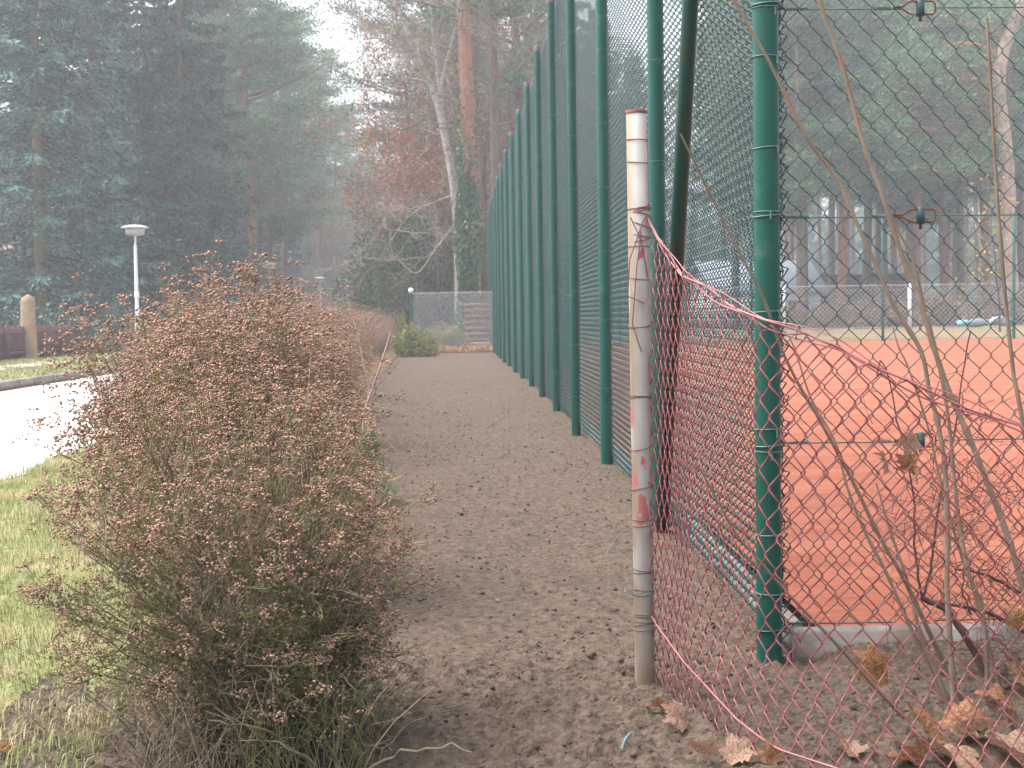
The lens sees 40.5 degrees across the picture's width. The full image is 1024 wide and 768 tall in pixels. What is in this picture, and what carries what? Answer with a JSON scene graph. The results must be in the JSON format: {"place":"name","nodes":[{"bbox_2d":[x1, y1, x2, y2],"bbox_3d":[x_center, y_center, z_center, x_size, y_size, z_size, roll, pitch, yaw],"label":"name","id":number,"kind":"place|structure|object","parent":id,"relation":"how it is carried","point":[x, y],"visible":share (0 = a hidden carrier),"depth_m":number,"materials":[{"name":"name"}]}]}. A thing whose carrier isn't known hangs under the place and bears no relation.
{"place":"outdoors","nodes":[
{"label":"outdoors","id":0,"kind":"place"},
{"bbox_2d":[0,350,144,380],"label":"grass","id":1,"kind":"structure","parent":0,"point":[11,370],"depth_m":26.91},
{"bbox_2d":[0,342,395,713],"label":"grass verge","id":2,"kind":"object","parent":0,"point":[22,665],"depth_m":5.10,"materials":[{"name":"plant"}]},
{"bbox_2d":[0,440,191,767],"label":"grass","id":3,"kind":"structure","parent":2,"relation":"on","point":[43,649],"depth_m":4.43,"materials":[{"name":"plant"}]},
{"bbox_2d":[73,295,254,462],"bbox_3d":[-2.232,0.026,9.217,1.284,1.238,1.397,-3,3,-36],"label":"dried shrub","id":4,"kind":"object","parent":2,"relation":"on","point":[123,372],"visible":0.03,"depth_m":9.17,"materials":[{"name":"brown plant"}]},
{"bbox_2d":[26,250,341,529],"bbox_3d":[-1.522,0.095,6.293,1.390,1.423,1.527,-3,3,-33],"label":"dried shrub","id":5,"kind":"object","parent":2,"relation":"on","point":[106,394],"visible":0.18,"depth_m":6.00,"materials":[{"name":"brown plant"}]},
{"bbox_2d":[88,286,324,491],"bbox_3d":[-1.595,0.104,7.339,1.295,1.248,1.409,-1,3,-2],"label":"dried shrub","id":6,"kind":"object","parent":2,"relation":"on","point":[121,364],"visible":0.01,"depth_m":7.21,"materials":[{"name":"brown plant"}]},
{"bbox_2d":[173,278,378,450],"bbox_3d":[-1.667,-0.027,9.340,1.461,1.362,1.330,-3,3,-32],"label":"dried shrub","id":7,"kind":"object","parent":2,"relation":"on","point":[336,341],"visible":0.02,"depth_m":9.25,"materials":[{"name":"brown plant"}]},
{"bbox_2d":[221,275,405,429],"bbox_3d":[-1.673,-0.125,10.551,1.563,1.456,1.422,-2,3,-27],"label":"dried shrub","id":8,"kind":"object","parent":2,"relation":"on","point":[350,356],"visible":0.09,"depth_m":10.49,"materials":[{"name":"brown plant"}]},
{"bbox_2d":[0,336,395,479],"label":"road","id":9,"kind":"structure","parent":0,"point":[15,405],"depth_m":13.94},
{"bbox_2d":[14,346,814,626],"bbox_3d":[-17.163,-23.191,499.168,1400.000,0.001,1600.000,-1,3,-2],"label":"ground","id":10,"kind":"structure","parent":0,"point":[792,610],"depth_m":4.84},
{"bbox_2d":[0,301,56,361],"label":"evergreen shrub","id":11,"kind":"object","parent":10,"relation":"on","point":[11,320],"visible":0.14,"depth_m":36.13,"materials":[{"name":"green plant"}]},
{"bbox_2d":[20,294,37,358],"bbox_3d":[-11.512,-1.256,33.102,0.354,1.757,0.343,-1,3,-2],"label":"stone gatepost","id":12,"kind":"object","parent":10,"relation":"on","point":[28,315],"visible":0.69,"depth_m":32.97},
{"bbox_2d":[0,317,87,359],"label":"dark red garden fence","id":13,"kind":"object","parent":10,"relation":"on","point":[12,343],"visible":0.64,"depth_m":34.09,"materials":[{"name":"paint"}]},
{"bbox_2d":[0,3,91,318],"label":"spruce tree","id":14,"kind":"object","parent":10,"relation":"on","point":[2,84],"visible":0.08,"depth_m":46.10,"materials":[{"name":"green plant"}]},
{"bbox_2d":[0,366,134,391],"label":"road kerb","id":15,"kind":"structure","parent":10,"relation":"on","point":[12,384],"depth_m":21.82,"materials":[{"name":"concrete"}]},
{"bbox_2d":[37,304,105,358],"bbox_3d":[-12.050,-1.412,38.262,2.507,1.591,2.406,1,3,31],"label":"evergreen shrub","id":16,"kind":"object","parent":10,"relation":"on","point":[56,313],"visible":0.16,"depth_m":37.61,"materials":[{"name":"green plant"}]},
{"bbox_2d":[0,1,146,317],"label":"spruce tree","id":17,"kind":"object","parent":10,"relation":"on","point":[44,93],"visible":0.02,"depth_m":58.45,"materials":[{"name":"green plant"}]},
{"bbox_2d":[0,0,174,325],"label":"spruce tree","id":18,"kind":"object","parent":10,"relation":"on","point":[40,124],"visible":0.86,"depth_m":42.00,"materials":[{"name":"green plant"}]},
{"bbox_2d":[82,283,134,326],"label":"evergreen shrub","id":19,"kind":"object","parent":10,"relation":"on","point":[98,300],"visible":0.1,"depth_m":41.34,"materials":[{"name":"green plant"}]},
{"bbox_2d":[0,0,218,319],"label":"spruce tree","id":20,"kind":"object","parent":10,"relation":"on","point":[135,37],"visible":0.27,"depth_m":47.92,"materials":[{"name":"green plant"}]},
{"bbox_2d":[88,300,142,351],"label":"evergreen shrub","id":21,"kind":"object","parent":10,"relation":"on","point":[117,322],"visible":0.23,"depth_m":39.24,"materials":[{"name":"green plant"}]},
{"bbox_2d":[121,225,148,337],"bbox_3d":[-10.162,-2.490,37.597,0.730,3.630,0.730,-1,3,-2],"label":"street lamp","id":22,"kind":"object","parent":10,"relation":"on","point":[134,230],"visible":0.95,"depth_m":37.51,"materials":[{"name":"metal"}]},
{"bbox_2d":[46,0,259,315],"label":"spruce tree","id":23,"kind":"object","parent":10,"relation":"on","point":[137,5],"visible":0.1,"depth_m":54.68,"materials":[{"name":"green plant"}]},
{"bbox_2d":[105,0,274,329],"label":"spruce tree","id":24,"kind":"object","parent":10,"relation":"on","point":[180,43],"visible":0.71,"depth_m":48.70,"materials":[{"name":"green plant"}]},
{"bbox_2d":[144,0,270,318],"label":"spruce tree","id":25,"kind":"object","parent":10,"relation":"on","point":[191,17],"visible":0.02,"depth_m":68.92,"materials":[{"name":"green plant"}]},
{"bbox_2d":[133,0,319,317],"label":"pine tree","id":26,"kind":"object","parent":10,"relation":"on","point":[269,76],"visible":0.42,"depth_m":62.86,"materials":[{"name":"green plant"}]},
{"bbox_2d":[175,0,319,312],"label":"spruce tree","id":27,"kind":"object","parent":10,"relation":"on","point":[295,254],"visible":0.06,"depth_m":83.43,"materials":[{"name":"green plant"}]},
{"bbox_2d":[171,0,352,318],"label":"pine tree","id":28,"kind":"object","parent":10,"relation":"on","point":[272,173],"visible":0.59,"depth_m":64.53,"materials":[{"name":"green plant"}]},
{"bbox_2d":[202,7,350,306],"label":"pine tree","id":29,"kind":"object","parent":10,"relation":"on","point":[270,106],"visible":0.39,"depth_m":73.89,"materials":[{"name":"green plant"}]},
{"bbox_2d":[207,67,376,300],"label":"pine tree","id":30,"kind":"object","parent":10,"relation":"on","point":[259,236],"visible":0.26,"depth_m":74.06,"materials":[{"name":"grey plant"}]},
{"bbox_2d":[234,3,350,305],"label":"pine tree","id":31,"kind":"object","parent":10,"relation":"on","point":[284,254],"visible":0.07,"depth_m":79.06,"materials":[{"name":"green plant"}]},
{"bbox_2d":[240,13,373,312],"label":"pine tree","id":32,"kind":"object","parent":10,"relation":"on","point":[326,172],"visible":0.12,"depth_m":93.89,"materials":[{"name":"green plant"}]},
{"bbox_2d":[288,155,352,316],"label":"spruce tree","id":33,"kind":"object","parent":10,"relation":"on","point":[308,246],"visible":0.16,"depth_m":122.51,"materials":[{"name":"green plant"}]},
{"bbox_2d":[280,170,382,307],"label":"bare tree","id":34,"kind":"object","parent":10,"relation":"on","point":[332,239],"visible":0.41,"depth_m":111.22,"materials":[{"name":"brown plant"}]},
{"bbox_2d":[286,41,383,304],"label":"pine tree","id":35,"kind":"object","parent":10,"relation":"on","point":[319,250],"visible":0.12,"depth_m":103.99,"materials":[{"name":"green plant"}]},
{"bbox_2d":[288,98,388,311],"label":"pine tree","id":36,"kind":"object","parent":10,"relation":"on","point":[351,160],"visible":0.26,"depth_m":118.80,"materials":[{"name":"green plant"}]},
{"bbox_2d":[329,208,454,334],"bbox_3d":[-4.368,-4.025,49.858,4.851,4.597,3.772,1,3,28],"label":"evergreen tree","id":37,"kind":"object","parent":10,"relation":"on","point":[365,294],"visible":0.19,"depth_m":49.27,"materials":[{"name":"green plant"}]},
{"bbox_2d":[291,4,524,325],"bbox_3d":[-3.470,-8.234,52.774,10.281,13.532,10.023,1,3,31],"label":"bare tree","id":38,"kind":"object","parent":10,"relation":"on","point":[365,211],"visible":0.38,"depth_m":51.79,"materials":[{"name":"brown plant"}]},
{"bbox_2d":[310,0,511,332],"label":"pine tree","id":39,"kind":"object","parent":10,"relation":"on","point":[344,74],"visible":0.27,"depth_m":58.80,"materials":[{"name":"green plant"}]},
{"bbox_2d":[368,196,454,330],"bbox_3d":[-3.032,-3.784,46.902,3.528,5.229,2.743,-3,4,-37],"label":"evergreen tree","id":40,"kind":"object","parent":10,"relation":"on","point":[410,250],"visible":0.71,"depth_m":46.40,"materials":[{"name":"green plant"}]},
{"bbox_2d":[390,322,441,357],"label":"juniper shrub","id":41,"kind":"object","parent":10,"relation":"on","point":[413,343],"visible":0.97,"depth_m":33.76,"materials":[{"name":"green plant"}]},
{"bbox_2d":[346,0,490,338],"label":"pine tree","id":42,"kind":"object","parent":10,"relation":"on","point":[468,254],"visible":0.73,"depth_m":43.49,"materials":[{"name":"orange plant"}]},
{"bbox_2d":[338,69,508,329],"bbox_3d":[-2.729,-5.982,48.415,6.858,9.406,7.389,-1,3,-2],"label":"bare tree","id":43,"kind":"object","parent":10,"relation":"on","point":[412,185],"visible":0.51,"depth_m":48.12,"materials":[{"name":"brown plant"}]},
{"bbox_2d":[293,0,578,326],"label":"birch tree","id":44,"kind":"object","parent":10,"relation":"on","point":[437,94],"visible":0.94,"depth_m":44.09,"materials":[{"name":"brown plant"}]},
{"bbox_2d":[408,288,492,348],"bbox_3d":[-1.480,-1.724,38.133,2.710,1.875,0.146,-1,3,-2],"label":"grey fence","id":45,"kind":"object","parent":10,"relation":"on","point":[410,290],"visible":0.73,"depth_m":38.12,"materials":[{"name":"metal"}]},
{"bbox_2d":[276,0,630,333],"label":"bare tree","id":46,"kind":"object","parent":10,"relation":"on","point":[451,321],"visible":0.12,"depth_m":57.13,"materials":[{"name":"brown plant"}]},
{"bbox_2d":[290,0,637,339],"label":"bare tree","id":47,"kind":"object","parent":10,"relation":"on","point":[483,197],"visible":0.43,"depth_m":49.40,"materials":[{"name":"brown plant"}]},
{"bbox_2d":[298,0,648,254],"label":"bare tree","id":48,"kind":"object","parent":10,"relation":"on","point":[322,30],"visible":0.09,"depth_m":65.29,"materials":[{"name":"brown plant"}]},
{"bbox_2d":[463,303,490,346],"bbox_3d":[-0.942,-1.687,40.557,0.945,1.355,0.600,-1,3,-2],"label":"plank stack","id":49,"kind":"object","parent":10,"relation":"on","point":[477,322],"visible":0.47,"depth_m":40.25,"materials":[{"name":"brown wood"}]},
{"bbox_2d":[350,1,626,248],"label":"bare tree","id":50,"kind":"object","parent":10,"relation":"on","point":[509,118],"visible":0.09,"depth_m":54.16,"materials":[{"name":"brown plant"}]},
{"bbox_2d":[394,0,587,224],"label":"pine tree","id":51,"kind":"object","parent":10,"relation":"on","point":[512,79],"visible":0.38,"depth_m":50.74,"materials":[{"name":"green plant"}]},
{"bbox_2d":[471,0,558,195],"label":"pine tree","id":52,"kind":"object","parent":10,"relation":"on","point":[494,119],"visible":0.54,"depth_m":46.67,"materials":[{"name":"brown plant"}]},
{"bbox_2d":[517,0,627,328],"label":"spruce tree","id":53,"kind":"object","parent":10,"relation":"on","point":[584,148],"visible":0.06,"depth_m":78.74,"materials":[{"name":"green plant"}]},
{"bbox_2d":[561,9,666,325],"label":"spruce tree","id":54,"kind":"object","parent":10,"relation":"on","point":[609,131],"visible":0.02,"depth_m":96.44,"materials":[{"name":"green plant"}]},
{"bbox_2d":[243,171,1002,308],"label":"wood","id":55,"kind":"object","parent":10,"relation":"on","point":[933,272],"visible":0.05,"depth_m":173.25,"materials":[{"name":"plant"}]},
{"bbox_2d":[612,50,686,316],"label":"spruce tree","id":56,"kind":"object","parent":10,"relation":"on","point":[638,63],"visible":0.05,"depth_m":107.17,"materials":[{"name":"green plant"}]},
{"bbox_2d":[620,0,833,326],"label":"pine tree","id":57,"kind":"object","parent":10,"relation":"on","point":[670,88],"visible":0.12,"depth_m":69.44,"materials":[{"name":"green plant"}]},
{"bbox_2d":[669,0,806,327],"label":"pine tree","id":58,"kind":"object","parent":10,"relation":"on","point":[713,24],"visible":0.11,"depth_m":67.90,"materials":[{"name":"green plant"}]},
{"bbox_2d":[487,0,1023,663],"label":"court side fence","id":59,"kind":"object","parent":10,"relation":"on","point":[527,272],"visible":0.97,"depth_m":5.84,"materials":[{"name":"green metal"}]},
{"bbox_2d":[682,260,829,328],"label":"house","id":60,"kind":"structure","parent":10,"relation":"on","point":[813,275],"depth_m":74.04,"materials":[{"name":"white paint"}]},
{"bbox_2d":[506,362,1023,662],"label":"court kerb","id":61,"kind":"structure","parent":10,"relation":"on","point":[810,643],"depth_m":3.86,"materials":[{"name":"concrete"}]},
{"bbox_2d":[525,212,1023,344],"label":"court end fence","id":62,"kind":"object","parent":10,"relation":"on","point":[1013,255],"visible":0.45,"depth_m":40.71,"materials":[{"name":"green metal"}]},
{"bbox_2d":[666,0,894,185],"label":"pine tree","id":63,"kind":"object","parent":10,"relation":"on","point":[800,47],"visible":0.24,"depth_m":62.61,"materials":[{"name":"green plant"}]},
{"bbox_2d":[696,0,909,315],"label":"pine tree","id":64,"kind":"object","parent":10,"relation":"on","point":[799,193],"visible":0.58,"depth_m":61.36,"materials":[{"name":"green plant"}]},
{"bbox_2d":[723,0,892,312],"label":"pine tree","id":65,"kind":"object","parent":10,"relation":"on","point":[806,242],"visible":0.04,"depth_m":71.07,"materials":[{"name":"green plant"}]},
{"bbox_2d":[788,6,883,307],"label":"pine tree","id":66,"kind":"object","parent":10,"relation":"on","point":[831,245],"depth_m":79.68,"materials":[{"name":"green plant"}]},
{"bbox_2d":[819,273,905,312],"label":"board shed","id":67,"kind":"structure","parent":10,"relation":"on","point":[896,282],"depth_m":82.57,"materials":[{"name":"wood"}]},
{"bbox_2d":[779,0,948,308],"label":"pine tree","id":68,"kind":"object","parent":10,"relation":"on","point":[858,14],"visible":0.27,"depth_m":65.67,"materials":[{"name":"green plant"}]},
{"bbox_2d":[789,0,961,299],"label":"pine tree","id":69,"kind":"object","parent":10,"relation":"on","point":[876,199],"visible":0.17,"depth_m":71.92,"materials":[{"name":"green plant"}]},
{"bbox_2d":[803,0,976,299],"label":"pine tree","id":70,"kind":"object","parent":10,"relation":"on","point":[866,272],"visible":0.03,"depth_m":71.83,"materials":[{"name":"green plant"}]},
{"bbox_2d":[813,0,1021,319],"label":"pine tree","id":71,"kind":"object","parent":10,"relation":"on","point":[917,230],"visible":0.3,"depth_m":65.77,"materials":[{"name":"green plant"}]},
{"bbox_2d":[860,0,1023,310],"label":"pine tree","id":72,"kind":"object","parent":10,"relation":"on","point":[962,194],"visible":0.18,"depth_m":70.34,"materials":[{"name":"green plant"}]},
{"bbox_2d":[864,0,1023,298],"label":"pine tree","id":73,"kind":"object","parent":10,"relation":"on","point":[943,249],"visible":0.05,"depth_m":70.14,"materials":[{"name":"green plant"}]},
{"bbox_2d":[900,2,1019,297],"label":"pine tree","id":74,"kind":"object","parent":10,"relation":"on","point":[986,287],"visible":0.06,"depth_m":76.34,"materials":[{"name":"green plant"}]},
{"bbox_2d":[939,0,1023,181],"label":"pine tree","id":75,"kind":"object","parent":10,"relation":"on","point":[1014,129],"visible":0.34,"depth_m":63.88,"materials":[{"name":"green plant"}]},
{"bbox_2d":[948,0,1023,321],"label":"pine tree","id":76,"kind":"object","parent":10,"relation":"on","point":[1020,208],"visible":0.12,"depth_m":67.39,"materials":[{"name":"green plant"}]},
{"bbox_2d":[45,352,797,677],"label":"soil path","id":77,"kind":"structure","parent":0,"point":[449,630],"depth_m":6.16,"materials":[{"name":"soil"}]},
{"bbox_2d":[99,240,385,601],"bbox_3d":[-0.952,0.141,4.947,1.006,1.320,1.502,-1,3,-2],"label":"dried shrub","id":78,"kind":"object","parent":77,"relation":"on","point":[234,358],"visible":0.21,"depth_m":4.75,"materials":[{"name":"brown plant"}]},
{"bbox_2d":[300,352,423,559],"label":"dry litter","id":79,"kind":"object","parent":77,"relation":"on","point":[391,355],"visible":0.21,"depth_m":11.84,"materials":[{"name":"brown plant"}]},
{"bbox_2d":[344,428,404,502],"bbox_3d":[-0.748,0.438,7.303,0.386,0.427,0.368,-1,3,-2],"label":"conifer seedling","id":80,"kind":"object","parent":77,"relation":"on","point":[375,447],"visible":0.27,"depth_m":7.29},
{"bbox_2d":[3,378,1020,767],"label":"soil clods","id":81,"kind":"object","parent":77,"relation":"on","point":[633,754],"visible":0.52,"depth_m":4.18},
{"bbox_2d":[0,0,994,273],"label":"sky","id":82,"kind":"structure","parent":0,"point":[327,34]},
{"bbox_2d":[0,637,1023,767],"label":"foreground soil","id":83,"kind":"structure","parent":0,"point":[654,734],"depth_m":3.31,"materials":[{"name":"soil"}]},
{"bbox_2d":[4,324,471,767],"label":"dried shrub","id":84,"kind":"object","parent":83,"relation":"on","point":[254,667],"visible":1,"depth_m":2.99,"materials":[{"name":"brown plant"}]},
{"bbox_2d":[660,700,688,731],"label":"dry leaf","id":85,"kind":"object","parent":83,"relation":"on","point":[676,712],"visible":1,"depth_m":3.18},
{"bbox_2d":[685,738,717,762],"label":"dry leaf","id":86,"kind":"object","parent":83,"relation":"on","point":[704,750],"visible":0.99,"depth_m":2.96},
{"bbox_2d":[718,733,758,765],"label":"dry leaf","id":87,"kind":"object","parent":83,"relation":"on","point":[734,750],"visible":1,"depth_m":2.96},
{"bbox_2d":[755,739,784,765],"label":"dry leaf","id":88,"kind":"object","parent":83,"relation":"on","point":[770,754],"visible":1,"depth_m":2.93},
{"bbox_2d":[605,109,1023,767],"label":"red wire fence","id":89,"kind":"object","parent":83,"relation":"on","point":[639,207],"visible":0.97,"depth_m":3.20,"materials":[{"name":"metal"}]},
{"bbox_2d":[680,0,1023,718],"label":"bare cane shrub","id":90,"kind":"object","parent":83,"relation":"on","point":[950,668],"visible":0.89,"depth_m":3.40,"materials":[{"name":"brown plant"}]},
{"bbox_2d":[852,641,893,689],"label":"dry leaf","id":91,"kind":"object","parent":83,"relation":"on","point":[874,662],"visible":0.8,"depth_m":3.35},
{"bbox_2d":[886,738,928,766],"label":"dry leaf","id":92,"kind":"object","parent":83,"relation":"on","point":[917,751],"visible":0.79,"depth_m":2.89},
{"bbox_2d":[903,699,946,744],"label":"dry leaf","id":93,"kind":"object","parent":83,"relation":"on","point":[930,725],"visible":0.76,"depth_m":3.07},
{"bbox_2d":[852,331,1023,682],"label":"thorny shrub","id":94,"kind":"object","parent":83,"relation":"on","point":[970,645],"visible":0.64,"depth_m":3.56,"materials":[{"name":"brown plant"}]},
{"bbox_2d":[912,733,981,767],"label":"dry leaf","id":95,"kind":"object","parent":83,"relation":"on","point":[969,754],"visible":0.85,"depth_m":2.93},
{"bbox_2d":[937,695,988,736],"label":"dry leaf","id":96,"kind":"object","parent":83,"relation":"on","point":[964,710],"visible":0.59,"depth_m":3.15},
{"bbox_2d":[953,717,1018,738],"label":"dry leaf","id":97,"kind":"object","parent":83,"relation":"on","point":[977,723],"visible":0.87,"depth_m":3.04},
{"bbox_2d":[974,683,1016,728],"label":"dry leaf","id":98,"kind":"object","parent":83,"relation":"on","point":[996,691],"visible":0.83,"depth_m":3.23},
{"bbox_2d":[985,729,1023,764],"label":"dry leaf","id":99,"kind":"object","parent":83,"relation":"on","point":[1017,747],"visible":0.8,"depth_m":2.95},
{"bbox_2d":[471,325,1023,344],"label":"grass bank","id":100,"kind":"structure","parent":0,"point":[979,332],"depth_m":44.64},
{"bbox_2d":[560,283,1023,332],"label":"white post fence","id":101,"kind":"object","parent":100,"relation":"on","point":[909,299],"visible":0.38,"depth_m":52.41,"materials":[{"name":"metal"}]},
{"bbox_2d":[800,296,851,328],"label":"bank shrub","id":102,"kind":"object","parent":100,"relation":"on","point":[841,313],"visible":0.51,"depth_m":56.93,"materials":[{"name":"grey plant"}]},
{"bbox_2d":[848,288,907,328],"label":"bank shrub","id":103,"kind":"object","parent":100,"relation":"on","point":[872,306],"visible":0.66,"depth_m":55.16,"materials":[{"name":"grey plant"}]},
{"bbox_2d":[818,0,1023,318],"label":"pine tree","id":104,"kind":"object","parent":100,"relation":"on","point":[1014,18],"visible":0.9,"depth_m":59.91,"materials":[{"name":"green plant"}]},
{"bbox_2d":[912,288,973,326],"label":"bank shrub","id":105,"kind":"object","parent":100,"relation":"on","point":[945,308],"visible":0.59,"depth_m":56.29,"materials":[{"name":"grey plant"}]},
{"bbox_2d":[941,168,1019,330],"bbox_3d":[15.169,-4.208,44.736,2.346,5.369,3.761,-1,3,-2],"label":"young tree","id":106,"kind":"object","parent":100,"relation":"on","point":[995,269],"visible":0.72,"depth_m":44.47,"materials":[{"name":"green plant"}]},
{"bbox_2d":[546,338,1023,625],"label":"clay court surface","id":107,"kind":"object","parent":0,"point":[991,368],"visible":0.38,"depth_m":8.00,"materials":[{"name":"soil"}]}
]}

